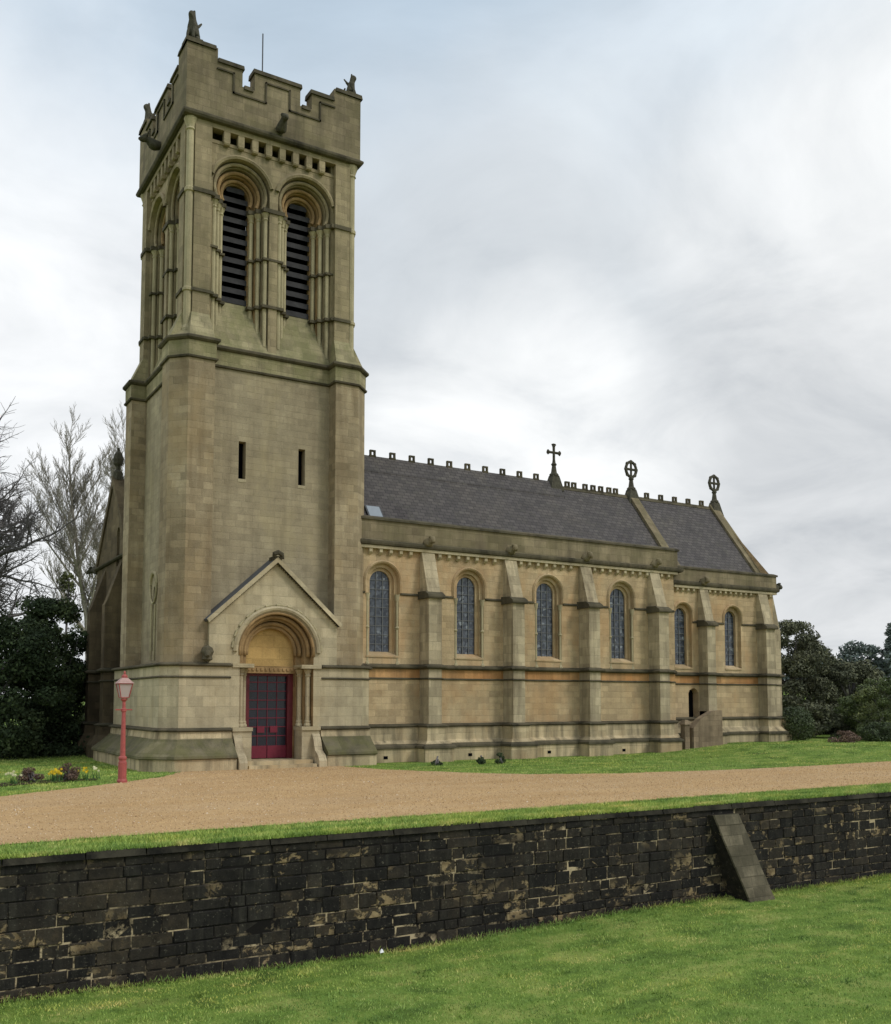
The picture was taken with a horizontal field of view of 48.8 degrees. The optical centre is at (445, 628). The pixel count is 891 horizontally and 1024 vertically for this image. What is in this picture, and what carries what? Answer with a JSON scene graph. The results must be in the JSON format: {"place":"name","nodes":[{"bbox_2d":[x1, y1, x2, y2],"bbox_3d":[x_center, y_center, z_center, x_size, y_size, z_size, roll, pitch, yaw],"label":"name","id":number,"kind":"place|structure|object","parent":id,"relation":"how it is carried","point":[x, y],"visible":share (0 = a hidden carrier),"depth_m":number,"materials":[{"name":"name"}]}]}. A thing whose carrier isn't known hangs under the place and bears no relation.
{"place":"outdoors","nodes":[
{"label":"outdoors","id":0,"kind":"place"},
{"bbox_2d":[0,872,890,1023],"bbox_3d":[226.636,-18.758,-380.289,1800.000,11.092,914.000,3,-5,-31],"label":"lawn","id":1,"kind":"structure","parent":0,"point":[627,992],"depth_m":13.56,"materials":[{"name":"green plant"}]},
{"bbox_2d":[0,792,890,998],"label":"retaining wall","id":2,"kind":"structure","parent":1,"relation":"on","point":[90,919],"depth_m":15.35,"materials":[{"name":"stone"}]},
{"bbox_2d":[0,761,890,844],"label":"gravel drive","id":3,"kind":"structure","parent":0,"point":[58,815],"depth_m":20.89,"materials":[{"name":"beige gravel"}]},
{"bbox_2d":[115,671,132,782],"bbox_3d":[-7.905,2.466,24.087,0.400,2.830,0.390,3,-5,-31],"label":"street lamp","id":4,"kind":"object","parent":3,"relation":"on","point":[124,684],"visible":0.96,"depth_m":24.03,"materials":[{"name":"metal"}]},
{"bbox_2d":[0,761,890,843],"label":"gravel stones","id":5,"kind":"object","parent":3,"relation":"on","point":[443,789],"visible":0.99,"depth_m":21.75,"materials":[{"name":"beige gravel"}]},
{"bbox_2d":[0,692,890,864],"bbox_3d":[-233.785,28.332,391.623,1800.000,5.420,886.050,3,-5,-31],"label":"lawn","id":6,"kind":"structure","parent":0,"point":[801,756],"depth_m":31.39,"materials":[{"name":"green plant"}]},
{"bbox_2d":[0,608,77,759],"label":"evergreen tree","id":7,"kind":"object","parent":6,"relation":"on","point":[18,645],"visible":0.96,"depth_m":33.77,"materials":[{"name":"green plant"}]},
{"bbox_2d":[0,595,88,754],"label":"evergreen tree","id":8,"kind":"object","parent":6,"relation":"on","point":[44,609],"visible":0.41,"depth_m":37.20,"materials":[{"name":"green plant"}]},
{"bbox_2d":[0,700,88,756],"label":"dark shrub","id":9,"kind":"object","parent":6,"relation":"on","point":[65,737],"visible":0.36,"depth_m":35.64,"materials":[{"name":"green plant"}]},
{"bbox_2d":[0,396,94,622],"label":"bare tree","id":10,"kind":"object","parent":6,"relation":"on","point":[12,543],"visible":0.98,"depth_m":42.05,"materials":[{"name":"grey plant"}]},
{"bbox_2d":[0,778,97,785],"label":"flower bed","id":11,"kind":"object","parent":6,"relation":"on","point":[18,783],"visible":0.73,"depth_m":23.86,"materials":[{"name":"soil"}]},
{"bbox_2d":[5,770,22,783],"bbox_3d":[-10.358,3.569,23.526,0.303,0.347,0.402,-3,-5,34],"label":"daffodil clump","id":12,"kind":"object","parent":11,"relation":"on","point":[13,780],"visible":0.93,"depth_m":23.52,"materials":[{"name":"beige plant"}]},
{"bbox_2d":[17,767,44,781],"bbox_3d":[-10.139,3.583,24.052,0.594,0.400,0.596,-2,-5,21],"label":"heather clump","id":13,"kind":"object","parent":11,"relation":"on","point":[28,774],"visible":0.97,"depth_m":24.02,"materials":[{"name":"brown plant"}]},
{"bbox_2d":[46,768,62,781],"bbox_3d":[-9.625,3.615,24.229,0.364,0.358,0.450,-1,-4,18],"label":"daffodil clump","id":14,"kind":"object","parent":11,"relation":"on","point":[54,776],"visible":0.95,"depth_m":24.20,"materials":[{"name":"yellow plant"}]},
{"bbox_2d":[56,763,80,780],"bbox_3d":[-9.384,3.578,24.492,0.598,0.488,0.660,3,-5,-31],"label":"dark shrub","id":15,"kind":"object","parent":11,"relation":"on","point":[73,774],"visible":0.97,"depth_m":24.46,"materials":[{"name":"brown plant"}]},
{"bbox_2d":[77,767,92,779],"bbox_3d":[-9.090,3.660,24.738,0.395,0.343,0.337,3,-5,-31],"label":"daffodil clump","id":16,"kind":"object","parent":11,"relation":"on","point":[86,771],"visible":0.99,"depth_m":24.71,"materials":[{"name":"yellow plant"}]},
{"bbox_2d":[16,405,112,659],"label":"poplar tree","id":17,"kind":"object","parent":6,"relation":"on","point":[81,555],"visible":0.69,"depth_m":60.98,"materials":[{"name":"grey plant"}]},
{"bbox_2d":[54,570,80,665],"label":"ivy tree","id":18,"kind":"object","parent":6,"relation":"on","point":[66,575],"visible":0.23,"depth_m":45.14,"materials":[{"name":"green plant"}]},
{"bbox_2d":[64,684,84,741],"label":"dark shrub","id":19,"kind":"object","parent":6,"relation":"on","point":[82,719],"visible":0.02,"depth_m":42.67,"materials":[{"name":"green plant"}]},
{"bbox_2d":[92,766,101,778],"bbox_3d":[-8.968,3.692,25.175,0.303,0.344,0.234,4,-6,-44],"label":"daffodil clump","id":20,"kind":"object","parent":6,"relation":"on","point":[96,768],"visible":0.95,"depth_m":25.20,"materials":[{"name":"beige plant"}]},
{"bbox_2d":[79,403,125,585],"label":"poplar tree","id":21,"kind":"object","parent":6,"relation":"on","point":[110,462],"visible":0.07,"depth_m":69.32,"materials":[{"name":"grey plant"}]},
{"bbox_2d":[72,10,791,772],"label":"church","id":22,"kind":"structure","parent":6,"relation":"on","point":[286,572],"depth_m":32.33,"materials":[{"name":"stone"}]},
{"bbox_2d":[149,571,157,659],"bbox_3d":[-9.354,-0.403,31.748,0.330,2.880,0.868,3,-5,-31],"label":"slit window","id":23,"kind":"structure","parent":22,"relation":"in","point":[154,573],"depth_m":31.67,"materials":[{"name":"stone"}]},
{"bbox_2d":[238,444,245,482],"bbox_3d":[-6.363,-5.117,30.439,0.260,1.270,0.332,3,-5,-31],"label":"slit window","id":24,"kind":"structure","parent":22,"relation":"in","point":[240,462],"depth_m":30.57,"materials":[{"name":"glass"}]},
{"bbox_2d":[245,673,292,757],"bbox_3d":[-5.527,2.715,30.384,1.600,2.620,0.200,3,-5,-31],"label":"door","id":25,"kind":"structure","parent":22,"relation":"in","point":[269,697],"depth_m":30.44,"materials":[{"name":"red paint"}]},
{"bbox_2d":[298,451,304,488],"bbox_3d":[-4.674,-5.063,31.443,0.260,1.270,0.332,3,-5,-31],"label":"slit window","id":26,"kind":"structure","parent":22,"relation":"in","point":[299,452],"depth_m":31.57,"materials":[{"name":"glass"}]},
{"bbox_2d":[363,560,401,664],"bbox_3d":[-2.144,-0.518,32.499,1.420,3.460,0.375,3,-5,-31],"label":"window","id":27,"kind":"structure","parent":22,"relation":"in","point":[382,586],"depth_m":32.66,"materials":[{"name":"grey glass"}]},
{"bbox_2d":[452,567,486,666],"bbox_3d":[0.752,-0.391,34.219,1.420,3.460,0.375,3,-5,-31],"label":"window","id":28,"kind":"structure","parent":22,"relation":"in","point":[469,593],"depth_m":34.39,"materials":[{"name":"grey glass"}]},
{"bbox_2d":[532,574,563,667],"bbox_3d":[3.682,-0.262,35.959,1.420,3.460,0.375,3,-5,-31],"label":"window","id":29,"kind":"structure","parent":22,"relation":"in","point":[546,592],"depth_m":36.14,"materials":[{"name":"grey glass"}]},
{"bbox_2d":[607,580,635,669],"bbox_3d":[6.663,-0.131,37.729,1.420,3.460,0.375,3,-5,-31],"label":"window","id":30,"kind":"structure","parent":22,"relation":"in","point":[620,599],"depth_m":37.92,"materials":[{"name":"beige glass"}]},
{"bbox_2d":[674,601,693,668],"bbox_3d":[9.474,0.278,39.610,1.180,2.740,0.375,3,-5,-31],"label":"window","id":31,"kind":"structure","parent":22,"relation":"in","point":[682,614],"depth_m":39.78,"materials":[{"name":"beige glass"}]},
{"bbox_2d":[688,690,692,716],"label":"vestry door","id":32,"kind":"structure","parent":22,"relation":"in","point":[690,694],"depth_m":39.90,"materials":[{"name":"black wood"}]},
{"bbox_2d":[722,604,742,669],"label":"window","id":33,"kind":"structure","parent":22,"relation":"in","point":[731,619],"depth_m":41.22,"materials":[{"name":"beige glass"}]},
{"bbox_2d":[431,756,442,765],"bbox_3d":[-0.285,4.155,30.587,0.344,0.360,0.512,-1,-4,15],"label":"plant","id":34,"kind":"object","parent":6,"relation":"on","point":[437,762],"visible":0.95,"depth_m":30.54,"materials":[{"name":"green plant"}]},
{"bbox_2d":[475,755,485,764],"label":"plant","id":35,"kind":"object","parent":6,"relation":"on","point":[481,760],"visible":1,"depth_m":30.92,"materials":[{"name":"green plant"}]},
{"bbox_2d":[494,752,505,763],"bbox_3d":[1.728,4.115,31.107,0.449,0.389,0.260,4,-6,-43],"label":"plant","id":36,"kind":"object","parent":6,"relation":"on","point":[502,760],"visible":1,"depth_m":31.07,"materials":[{"name":"green plant"}]},
{"bbox_2d":[781,705,815,740],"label":"ball shrub","id":37,"kind":"object","parent":6,"relation":"on","point":[795,723],"visible":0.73,"depth_m":42.00,"materials":[{"name":"green plant"}]},
{"bbox_2d":[778,619,841,734],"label":"evergreen tree","id":38,"kind":"object","parent":6,"relation":"on","point":[808,651],"visible":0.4,"depth_m":49.02,"materials":[{"name":"green plant"}]},
{"bbox_2d":[783,650,837,679],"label":"distant tree","id":39,"kind":"object","parent":6,"relation":"on","point":[786,677],"visible":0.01,"depth_m":154.31,"materials":[{"name":"green plant"}]},
{"bbox_2d":[792,702,854,737],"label":"laurel shrub","id":40,"kind":"object","parent":6,"relation":"on","point":[825,716],"visible":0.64,"depth_m":44.89,"materials":[{"name":"green plant"}]},
{"bbox_2d":[827,730,861,742],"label":"heather clump","id":41,"kind":"object","parent":6,"relation":"on","point":[847,736],"visible":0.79,"depth_m":40.08,"materials":[{"name":"brown plant"}]},
{"bbox_2d":[808,658,886,733],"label":"evergreen tree","id":42,"kind":"object","parent":6,"relation":"on","point":[841,672],"visible":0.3,"depth_m":49.92,"materials":[{"name":"green plant"}]},
{"bbox_2d":[806,661,889,705],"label":"evergreen tree","id":43,"kind":"object","parent":6,"relation":"on","point":[880,672],"visible":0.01,"depth_m":57.11,"materials":[{"name":"green plant"}]},
{"bbox_2d":[833,677,890,736],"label":"round shrub","id":44,"kind":"object","parent":6,"relation":"on","point":[869,696],"visible":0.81,"depth_m":44.12,"materials":[{"name":"green plant"}]},
{"bbox_2d":[834,640,889,679],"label":"distant tree","id":45,"kind":"object","parent":6,"relation":"on","point":[853,652],"visible":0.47,"depth_m":160.28,"materials":[{"name":"green plant"}]},
{"bbox_2d":[856,721,890,741],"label":"shrub","id":46,"kind":"object","parent":6,"relation":"on","point":[877,731],"visible":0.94,"depth_m":41.01,"materials":[{"name":"green plant"}]},
{"bbox_2d":[863,640,890,678],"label":"distant tree","id":47,"kind":"object","parent":6,"relation":"on","point":[885,643],"visible":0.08,"depth_m":164.09,"materials":[{"name":"green plant"}]},
{"bbox_2d":[877,622,890,673],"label":"conifer tree","id":48,"kind":"object","parent":6,"relation":"on","point":[884,664],"visible":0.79,"depth_m":159.69,"materials":[{"name":"green plant"}]},
{"bbox_2d":[877,680,890,719],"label":"evergreen tree","id":49,"kind":"object","parent":6,"relation":"on","point":[885,694],"visible":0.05,"depth_m":53.39,"materials":[{"name":"green plant"}]},
{"bbox_2d":[885,651,890,677],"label":"distant tree","id":50,"kind":"object","parent":6,"relation":"on","point":[888,654],"visible":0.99,"depth_m":150.16,"materials":[{"name":"green plant"}]},
{"bbox_2d":[0,0,890,697],"label":"sky","id":51,"kind":"structure","parent":0,"point":[655,235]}
]}

